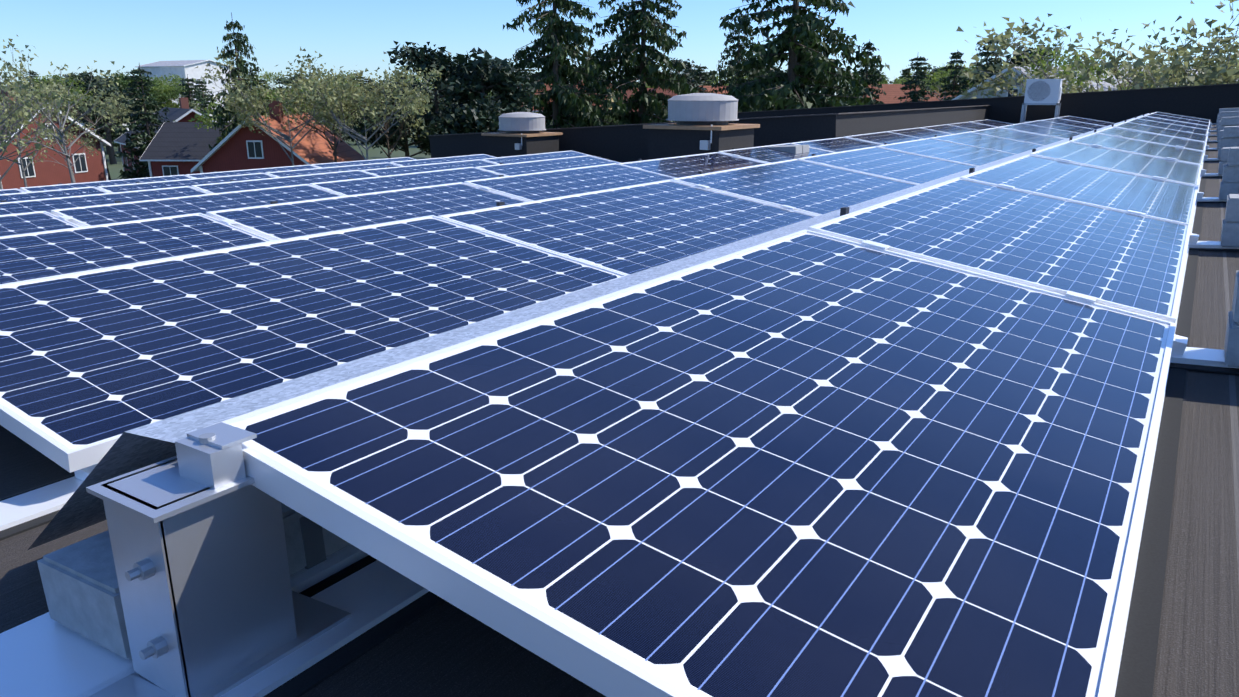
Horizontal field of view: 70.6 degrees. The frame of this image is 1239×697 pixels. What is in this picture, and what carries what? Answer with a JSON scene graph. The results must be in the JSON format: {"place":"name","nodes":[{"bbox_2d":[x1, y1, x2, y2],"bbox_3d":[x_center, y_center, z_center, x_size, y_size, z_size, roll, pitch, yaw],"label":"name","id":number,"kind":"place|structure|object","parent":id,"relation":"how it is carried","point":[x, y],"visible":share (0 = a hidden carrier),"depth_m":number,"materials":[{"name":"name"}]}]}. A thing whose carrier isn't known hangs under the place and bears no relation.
{"place":"outdoors","nodes":[
{"label":"outdoors","id":0,"kind":"place"},
{"bbox_2d":[103,96,830,179],"bbox_3d":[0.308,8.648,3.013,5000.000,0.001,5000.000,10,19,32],"label":"ground","id":1,"kind":"structure","parent":0,"point":[115,169],"depth_m":134.41,"materials":[{"name":"green plant"}]},
{"bbox_2d":[0,59,63,189],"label":"tree","id":2,"kind":"object","parent":1,"relation":"on","point":[29,104],"visible":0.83,"depth_m":38.38,"materials":[{"name":"green plant"}]},
{"bbox_2d":[0,72,65,161],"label":"tree","id":3,"kind":"object","parent":1,"relation":"on","point":[29,116],"visible":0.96,"depth_m":36.47,"materials":[{"name":"green plant"}]},
{"bbox_2d":[0,85,88,186],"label":"tree","id":4,"kind":"object","parent":1,"relation":"on","point":[43,118],"visible":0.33,"depth_m":49.16,"materials":[{"name":"green plant"}]},
{"bbox_2d":[0,90,110,188],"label":"red house","id":5,"kind":"structure","parent":1,"relation":"on","point":[47,171],"depth_m":62.90,"materials":[{"name":"brown wood"}]},
{"bbox_2d":[20,73,95,111],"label":"tree","id":6,"kind":"object","parent":1,"relation":"on","point":[60,81],"visible":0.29,"depth_m":109.99,"materials":[{"name":"green plant"}]},
{"bbox_2d":[25,114,102,182],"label":"tree","id":7,"kind":"object","parent":1,"relation":"on","point":[87,144],"visible":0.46,"depth_m":58.43,"materials":[{"name":"green plant"}]},
{"bbox_2d":[0,34,129,182],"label":"tree","id":8,"kind":"object","parent":1,"relation":"on","point":[61,132],"visible":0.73,"depth_m":45.70,"materials":[{"name":"green plant"}]},
{"bbox_2d":[52,85,143,179],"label":"tree","id":9,"kind":"object","parent":1,"relation":"on","point":[117,107],"visible":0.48,"depth_m":75.05,"materials":[{"name":"green plant"}]},
{"bbox_2d":[90,83,122,153],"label":"tree","id":10,"kind":"object","parent":1,"relation":"on","point":[114,136],"visible":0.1,"depth_m":133.60,"materials":[{"name":"green plant"}]},
{"bbox_2d":[58,81,155,163],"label":"tree","id":11,"kind":"object","parent":1,"relation":"on","point":[112,157],"visible":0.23,"depth_m":113.20,"materials":[{"name":"green plant"}]},
{"bbox_2d":[110,64,175,179],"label":"tree","id":12,"kind":"object","parent":1,"relation":"on","point":[138,139],"visible":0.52,"depth_m":68.23,"materials":[{"name":"green plant"}]},
{"bbox_2d":[109,69,187,107],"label":"tree","id":13,"kind":"object","parent":1,"relation":"on","point":[159,94],"visible":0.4,"depth_m":120.25,"materials":[{"name":"green plant"}]},
{"bbox_2d":[114,98,213,177],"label":"dark red house","id":14,"kind":"structure","parent":1,"relation":"on","point":[183,113],"depth_m":74.77,"materials":[{"name":"tile"}]},
{"bbox_2d":[151,73,190,91],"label":"tree","id":15,"kind":"object","parent":1,"relation":"on","point":[178,81],"visible":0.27,"depth_m":145.00,"materials":[{"name":"green plant"}]},
{"bbox_2d":[135,60,233,121],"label":"tall white house","id":16,"kind":"structure","parent":1,"relation":"on","point":[180,68],"depth_m":219.00,"materials":[{"name":"white paint"}]},
{"bbox_2d":[139,122,230,176],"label":"house","id":17,"kind":"structure","parent":1,"relation":"on","point":[178,148],"depth_m":63.73,"materials":[{"name":"tile"}]},
{"bbox_2d":[178,74,209,117],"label":"tree","id":18,"kind":"object","parent":1,"relation":"on","point":[189,92],"visible":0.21,"depth_m":95.40,"materials":[{"name":"green plant"}]},
{"bbox_2d":[191,81,218,120],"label":"tree","id":19,"kind":"object","parent":1,"relation":"on","point":[204,86],"visible":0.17,"depth_m":121.46,"materials":[{"name":"green plant"}]},
{"bbox_2d":[209,12,269,150],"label":"tree","id":20,"kind":"object","parent":1,"relation":"on","point":[238,42],"visible":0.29,"depth_m":54.39,"materials":[{"name":"green plant"}]},
{"bbox_2d":[188,85,326,130],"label":"tree","id":21,"kind":"object","parent":1,"relation":"on","point":[209,123],"visible":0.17,"depth_m":61.17,"materials":[{"name":"green plant"}]},
{"bbox_2d":[191,101,363,172],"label":"orange house","id":22,"kind":"structure","parent":1,"relation":"on","point":[239,147],"depth_m":53.06,"materials":[{"name":"tile"}]},
{"bbox_2d":[187,51,368,165],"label":"tree","id":23,"kind":"object","parent":1,"relation":"on","point":[244,100],"visible":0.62,"depth_m":49.78,"materials":[{"name":"green plant"}]},
{"bbox_2d":[237,58,396,161],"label":"tree","id":24,"kind":"object","parent":1,"relation":"on","point":[292,104],"visible":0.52,"depth_m":51.59,"materials":[{"name":"green plant"}]},
{"bbox_2d":[257,78,384,125],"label":"tree","id":25,"kind":"object","parent":1,"relation":"on","point":[271,97],"visible":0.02,"depth_m":58.42,"materials":[{"name":"green plant"}]},
{"bbox_2d":[269,46,443,159],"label":"tree","id":26,"kind":"object","parent":1,"relation":"on","point":[314,98],"visible":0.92,"depth_m":48.47,"materials":[{"name":"green plant"}]},
{"bbox_2d":[346,73,378,144],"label":"tree","id":27,"kind":"object","parent":1,"relation":"on","point":[367,124],"visible":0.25,"depth_m":158.10,"materials":[{"name":"green plant"}]},
{"bbox_2d":[340,73,445,158],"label":"tree","id":28,"kind":"object","parent":1,"relation":"on","point":[403,144],"visible":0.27,"depth_m":59.19,"materials":[{"name":"green plant"}]},
{"bbox_2d":[326,60,460,157],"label":"tree","id":29,"kind":"object","parent":1,"relation":"on","point":[373,112],"visible":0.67,"depth_m":50.19,"materials":[{"name":"green plant"}]},
{"bbox_2d":[383,41,501,134],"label":"tree","id":30,"kind":"object","parent":1,"relation":"on","point":[429,60],"visible":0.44,"depth_m":54.48,"materials":[{"name":"broad dark green leaf"},{"name":"bark"}]},
{"bbox_2d":[420,47,544,140],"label":"tree","id":31,"kind":"object","parent":1,"relation":"on","point":[506,80],"visible":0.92,"depth_m":54.01,"materials":[{"name":"green plant"}]},
{"bbox_2d":[503,0,626,128],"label":"tree","id":32,"kind":"object","parent":1,"relation":"on","point":[569,106],"visible":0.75,"depth_m":70.35,"materials":[{"name":"green plant"}]},
{"bbox_2d":[0,123,1238,696],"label":"roof slab","id":33,"kind":"structure","parent":1,"relation":"on","point":[446,649],"depth_m":1.23,"materials":[{"name":"fabric"}]},
{"bbox_2d":[1,156,502,202],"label":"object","id":34,"kind":"object","parent":33,"relation":"on","point":[204,190],"visible":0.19,"depth_m":7.98,"materials":[{"name":"silver metal"}]},
{"bbox_2d":[0,186,210,214],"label":"panel","id":35,"kind":"object","parent":34,"relation":"on","point":[36,205],"visible":0.31,"depth_m":7.22,"materials":[{"name":"blue glass"}]},
{"bbox_2d":[191,170,377,193],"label":"panel","id":36,"kind":"object","parent":34,"relation":"on","point":[211,188],"visible":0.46,"depth_m":8.68,"materials":[{"name":"blue glass"}]},
{"bbox_2d":[361,159,497,175],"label":"panel","id":37,"kind":"object","parent":34,"relation":"on","point":[422,168],"visible":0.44,"depth_m":10.31,"materials":[{"name":"blue glass"}]},
{"bbox_2d":[481,150,620,163],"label":"panel","id":38,"kind":"object","parent":34,"relation":"on","point":[532,157],"visible":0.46,"depth_m":11.94,"materials":[{"name":"blue glass"}]},
{"bbox_2d":[103,159,412,191],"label":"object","id":39,"kind":"object","parent":33,"relation":"on","point":[272,175],"visible":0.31,"depth_m":10.45,"materials":[{"name":"silver metal"}]},
{"bbox_2d":[0,186,108,202],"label":"panel","id":40,"kind":"object","parent":39,"relation":"on","point":[24,196],"visible":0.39,"depth_m":8.53,"materials":[{"name":"blue glass"}]},
{"bbox_2d":[97,173,274,192],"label":"panel","id":41,"kind":"object","parent":39,"relation":"on","point":[157,185],"visible":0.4,"depth_m":9.60,"materials":[{"name":"blue glass"}]},
{"bbox_2d":[265,162,399,176],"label":"panel","id":42,"kind":"object","parent":39,"relation":"on","point":[329,169],"visible":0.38,"depth_m":11.26,"materials":[{"name":"blue glass"}]},
{"bbox_2d":[390,154,495,165],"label":"panel","id":43,"kind":"object","parent":39,"relation":"on","point":[442,160],"visible":0.31,"depth_m":12.85,"materials":[{"name":"blue glass"}]},
{"bbox_2d":[49,163,502,219],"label":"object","id":44,"kind":"object","parent":33,"relation":"on","point":[68,217],"visible":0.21,"depth_m":5.92,"materials":[{"name":"silver metal"}]},
{"bbox_2d":[0,211,80,235],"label":"panel","id":45,"kind":"object","parent":44,"relation":"on","point":[24,223],"visible":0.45,"depth_m":5.29,"materials":[{"name":"blue glass"}]},
{"bbox_2d":[51,184,343,226],"bbox_3d":[-2.669,-0.945,6.114,0.992,0.041,1.956,20,24,28],"label":"panel","id":46,"kind":"object","parent":44,"relation":"on","point":[123,212],"visible":0.31,"depth_m":6.09,"materials":[{"name":"blue glass"}]},
{"bbox_2d":[310,167,504,195],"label":"panel","id":47,"kind":"object","parent":44,"relation":"on","point":[386,183],"visible":0.48,"depth_m":7.72,"materials":[{"name":"blue glass"}]},
{"bbox_2d":[476,155,617,175],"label":"panel","id":48,"kind":"object","parent":44,"relation":"on","point":[517,168],"visible":0.35,"depth_m":9.35,"materials":[{"name":"blue glass"}]},
{"bbox_2d":[481,112,562,156],"bbox_3d":[-1.697,-3.634,15.271,1.000,0.950,1.020,10,19,32],"label":"roof vent","id":49,"kind":"object","parent":33,"relation":"on","point":[522,134],"visible":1,"depth_m":14.93,"materials":[{"name":"white metal"}]},
{"bbox_2d":[0,117,1097,540],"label":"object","id":50,"kind":"object","parent":33,"relation":"on","point":[30,509],"visible":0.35,"depth_m":1.66,"materials":[{"name":"silver metal"}]},
{"bbox_2d":[0,215,626,472],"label":"panel","id":51,"kind":"object","parent":50,"relation":"on","point":[95,364],"visible":0.79,"depth_m":2.38,"materials":[{"name":"blue glass"}]},
{"bbox_2d":[438,180,816,274],"bbox_3d":[0.174,-0.624,4.264,0.992,0.042,1.956,20,24,28],"label":"panel","id":52,"kind":"object","parent":50,"relation":"on","point":[628,230],"visible":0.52,"depth_m":4.06,"materials":[{"name":"blue glass"}]},
{"bbox_2d":[672,159,918,215],"bbox_3d":[1.263,-1.094,5.859,0.992,0.040,1.956,20,24,29],"label":"panel","id":53,"kind":"object","parent":50,"relation":"on","point":[814,188],"visible":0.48,"depth_m":5.71,"materials":[{"name":"blue glass"}]},
{"bbox_2d":[798,146,976,183],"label":"panel","id":54,"kind":"object","parent":50,"relation":"on","point":[900,165],"visible":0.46,"depth_m":7.35,"materials":[{"name":"blue glass"}]},
{"bbox_2d":[876,138,1015,165],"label":"panel","id":55,"kind":"object","parent":50,"relation":"on","point":[954,151],"visible":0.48,"depth_m":8.97,"materials":[{"name":"blue glass"}]},
{"bbox_2d":[932,132,1044,153],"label":"panel","id":56,"kind":"object","parent":50,"relation":"on","point":[992,142],"visible":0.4,"depth_m":10.62,"materials":[{"name":"blue glass"}]},
{"bbox_2d":[970,127,1063,144],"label":"panel","id":57,"kind":"object","parent":50,"relation":"on","point":[1039,139],"visible":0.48,"depth_m":12.22,"materials":[{"name":"blue glass"}]},
{"bbox_2d":[999,123,1082,138],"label":"panel","id":58,"kind":"object","parent":50,"relation":"on","point":[1046,131],"visible":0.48,"depth_m":13.78,"materials":[{"name":"blue glass"}]},
{"bbox_2d":[1024,120,1095,132],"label":"panel","id":59,"kind":"object","parent":50,"relation":"on","point":[1060,126],"visible":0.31,"depth_m":15.47,"materials":[{"name":"blue glass"}]},
{"bbox_2d":[1043,118,1105,128],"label":"panel","id":60,"kind":"object","parent":50,"relation":"on","point":[1074,123],"visible":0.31,"depth_m":17.12,"materials":[{"name":"blue glass"}]},
{"bbox_2d":[205,123,980,223],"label":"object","id":61,"kind":"object","parent":33,"relation":"on","point":[227,221],"visible":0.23,"depth_m":6.09,"materials":[{"name":"silver metal"}]},
{"bbox_2d":[0,213,272,283],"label":"panel","id":62,"kind":"object","parent":61,"relation":"on","point":[28,256],"visible":0.53,"depth_m":3.97,"materials":[{"name":"blue glass"}]},
{"bbox_2d":[206,182,528,240],"bbox_3d":[-1.246,-0.784,5.191,0.992,0.042,1.956,20,24,28],"label":"panel","id":63,"kind":"object","parent":61,"relation":"on","point":[278,221],"visible":0.42,"depth_m":5.11,"materials":[{"name":"blue glass"}]},
{"bbox_2d":[464,163,675,200],"bbox_3d":[-0.161,-1.255,6.785,0.992,0.040,1.956,20,24,28],"label":"panel","id":64,"kind":"object","parent":61,"relation":"on","point":[547,184],"visible":0.46,"depth_m":6.74,"materials":[{"name":"blue glass"}]},
{"bbox_2d":[618,152,766,177],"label":"panel","id":65,"kind":"object","parent":61,"relation":"on","point":[683,166],"visible":0.35,"depth_m":8.39,"materials":[{"name":"blue glass"}]},
{"bbox_2d":[718,143,834,162],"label":"panel","id":66,"kind":"object","parent":61,"relation":"on","point":[764,154],"visible":0.52,"depth_m":9.80,"materials":[{"name":"blue glass"}]},
{"bbox_2d":[792,137,882,151],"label":"panel","id":67,"kind":"object","parent":61,"relation":"on","point":[839,144],"visible":0.44,"depth_m":11.61,"materials":[{"name":"blue glass"}]},
{"bbox_2d":[845,131,923,144],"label":"panel","id":68,"kind":"object","parent":61,"relation":"on","point":[884,137],"visible":0.48,"depth_m":13.20,"materials":[{"name":"blue glass"}]},
{"bbox_2d":[886,128,950,138],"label":"panel","id":69,"kind":"object","parent":61,"relation":"on","point":[921,133],"visible":0.46,"depth_m":14.84,"materials":[{"name":"blue glass"}]},
{"bbox_2d":[919,124,975,133],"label":"panel","id":70,"kind":"object","parent":61,"relation":"on","point":[951,129],"visible":0.42,"depth_m":16.42,"materials":[{"name":"blue glass"}]},
{"bbox_2d":[0,108,1238,696],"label":"ballast blocks","id":71,"kind":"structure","parent":33,"relation":"on","point":[74,642],"depth_m":1.19,"materials":[{"name":"concrete"}]},
{"bbox_2d":[28,113,1211,696],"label":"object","id":72,"kind":"object","parent":33,"relation":"on","point":[380,601],"visible":0.33,"depth_m":1.29,"materials":[{"name":"silver metal"}]},
{"bbox_2d":[86,422,351,696],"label":"bracket","id":73,"kind":"object","parent":72,"relation":"on","point":[214,604],"visible":1,"depth_m":1.03,"materials":[{"name":"silver metal"}]},
{"bbox_2d":[204,229,1175,696],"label":"panel","id":74,"kind":"object","parent":72,"relation":"on","point":[804,463],"visible":0.85,"depth_m":1.13,"materials":[{"name":"blue glass"}]},
{"bbox_2d":[808,177,1191,322],"bbox_3d":[1.518,-0.434,3.225,0.992,0.041,1.956,20,24,28],"label":"panel","id":75,"kind":"object","parent":72,"relation":"on","point":[1123,260],"visible":0.88,"depth_m":2.93,"materials":[{"name":"blue glass"}]},
{"bbox_2d":[961,154,1197,223],"bbox_3d":[2.600,-0.898,4.819,0.992,0.040,1.956,20,24,28],"label":"panel","id":76,"kind":"object","parent":72,"relation":"on","point":[1151,196],"visible":0.73,"depth_m":4.66,"materials":[{"name":"blue glass"}]},
{"bbox_2d":[1030,141,1201,185],"bbox_3d":[3.688,-1.366,6.419,0.992,0.042,1.956,20,24,28],"label":"panel","id":77,"kind":"object","parent":72,"relation":"on","point":[1136,163],"visible":0.79,"depth_m":6.29,"materials":[{"name":"blue glass"}]},
{"bbox_2d":[1070,133,1204,164],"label":"panel","id":78,"kind":"object","parent":72,"relation":"on","point":[1150,148],"visible":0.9,"depth_m":7.93,"materials":[{"name":"blue glass"}]},
{"bbox_2d":[1095,127,1206,150],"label":"panel","id":79,"kind":"object","parent":72,"relation":"on","point":[1159,138],"visible":0.81,"depth_m":9.56,"materials":[{"name":"blue glass"}]},
{"bbox_2d":[1113,122,1207,141],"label":"panel","id":80,"kind":"object","parent":72,"relation":"on","point":[1165,131],"visible":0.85,"depth_m":11.15,"materials":[{"name":"blue glass"}]},
{"bbox_2d":[1127,118,1207,134],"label":"panel","id":81,"kind":"object","parent":72,"relation":"on","point":[1172,126],"visible":0.56,"depth_m":12.83,"materials":[{"name":"blue glass"}]},
{"bbox_2d":[1139,116,1208,129],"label":"panel","id":82,"kind":"object","parent":72,"relation":"on","point":[1176,122],"visible":0.62,"depth_m":14.44,"materials":[{"name":"blue glass"}]},
{"bbox_2d":[643,93,759,159],"bbox_3d":[0.953,-2.472,10.161,1.000,0.950,1.020,10,19,32],"label":"roof vent","id":83,"kind":"object","parent":33,"relation":"on","point":[701,125],"visible":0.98,"depth_m":9.81,"materials":[{"name":"white metal"}]},
{"bbox_2d":[428,83,1238,162],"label":"parapet wall","id":84,"kind":"structure","parent":33,"relation":"on","point":[624,143],"depth_m":18.16,"materials":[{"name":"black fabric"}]},
{"bbox_2d":[1020,103,1060,122],"bbox_3d":[9.856,-5.434,20.521,0.780,0.620,0.390,10,19,32],"label":"support stand","id":85,"kind":"object","parent":33,"relation":"on","point":[1024,110],"visible":0.62,"depth_m":20.43,"materials":[{"name":"silver metal"}]},
{"bbox_2d":[1024,79,1062,102],"bbox_3d":[9.861,-5.987,20.356,0.750,0.535,0.320,10,19,32],"label":"outdoor ac unit","id":86,"kind":"object","parent":85,"relation":"on","point":[1043,90],"visible":1,"depth_m":20.23,"materials":[{"name":"silver metal"}]},
{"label":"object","id":87,"kind":"object","parent":33,"relation":"on","visible":0},
{"bbox_2d":[20,175,193,191],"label":"panel","id":88,"kind":"object","parent":87,"relation":"on","point":[105,183],"visible":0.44,"depth_m":10.59,"materials":[{"name":"blue glass"}]},
{"bbox_2d":[186,165,317,177],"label":"panel","id":89,"kind":"object","parent":87,"relation":"on","point":[241,172],"visible":0.33,"depth_m":12.17,"materials":[{"name":"blue glass"}]},
{"bbox_2d":[311,157,416,167],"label":"panel","id":90,"kind":"object","parent":87,"relation":"on","point":[347,163],"visible":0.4,"depth_m":13.76,"materials":[{"name":"blue glass"}]},
{"bbox_2d":[579,0,702,124],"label":"tree","id":91,"kind":"object","parent":1,"relation":"on","point":[646,104],"visible":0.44,"depth_m":74.84,"materials":[{"name":"green plant"}]},
{"bbox_2d":[703,7,773,111],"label":"tree","id":92,"kind":"object","parent":1,"relation":"on","point":[736,79],"visible":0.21,"depth_m":89.21,"materials":[{"name":"green plant"}]},
{"bbox_2d":[708,0,889,110],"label":"tree","id":93,"kind":"object","parent":1,"relation":"on","point":[799,40],"visible":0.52,"depth_m":64.12,"materials":[{"name":"green plant"}]},
{"bbox_2d":[846,39,885,105],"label":"tree","id":94,"kind":"object","parent":1,"relation":"on","point":[875,80],"visible":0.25,"depth_m":91.63,"materials":[{"name":"green plant"}]},
{"bbox_2d":[867,84,957,103],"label":"house","id":95,"kind":"structure","parent":1,"relation":"on","point":[892,91],"depth_m":144.90,"materials":[{"name":"red tile"}]},
{"bbox_2d":[893,56,935,102],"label":"tree","id":96,"kind":"object","parent":1,"relation":"on","point":[915,95],"visible":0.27,"depth_m":108.67,"materials":[{"name":"green plant"}]},
{"bbox_2d":[907,62,978,99],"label":"tree","id":97,"kind":"object","parent":1,"relation":"on","point":[935,80],"visible":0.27,"depth_m":119.06,"materials":[{"name":"green plant"}]},
{"bbox_2d":[935,50,971,100],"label":"tree","id":98,"kind":"object","parent":1,"relation":"on","point":[953,86],"visible":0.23,"depth_m":98.44,"materials":[{"name":"green plant"}]},
{"bbox_2d":[953,33,1007,95],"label":"tree","id":99,"kind":"object","parent":1,"relation":"on","point":[989,63],"visible":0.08,"depth_m":83.56,"materials":[{"name":"green plant"}]},
{"bbox_2d":[976,43,1055,76],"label":"tree","id":100,"kind":"object","parent":1,"relation":"on","point":[1009,57],"visible":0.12,"depth_m":87.04,"materials":[{"name":"green plant"}]},
{"bbox_2d":[992,41,1189,96],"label":"tree","id":101,"kind":"object","parent":1,"relation":"on","point":[1043,62],"visible":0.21,"depth_m":51.06,"materials":[{"name":"green plant"}]},
{"bbox_2d":[952,66,1237,99],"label":"grey building gable","id":102,"kind":"structure","parent":1,"relation":"on","point":[1018,89],"depth_m":54.09,"materials":[{"name":"white paint"}]},
{"bbox_2d":[956,0,1238,98],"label":"tree","id":103,"kind":"object","parent":1,"relation":"on","point":[1225,73],"visible":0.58,"depth_m":31.64,"materials":[{"name":"green plant"}]},
{"bbox_2d":[1062,0,1238,92],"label":"tree","id":104,"kind":"object","parent":1,"relation":"on","point":[1115,62],"visible":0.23,"depth_m":31.82,"materials":[{"name":"green plant"}]},
{"bbox_2d":[0,0,1238,94],"label":"sky","id":105,"kind":"structure","parent":0,"point":[348,34],"materials":[{"name":"blue"}]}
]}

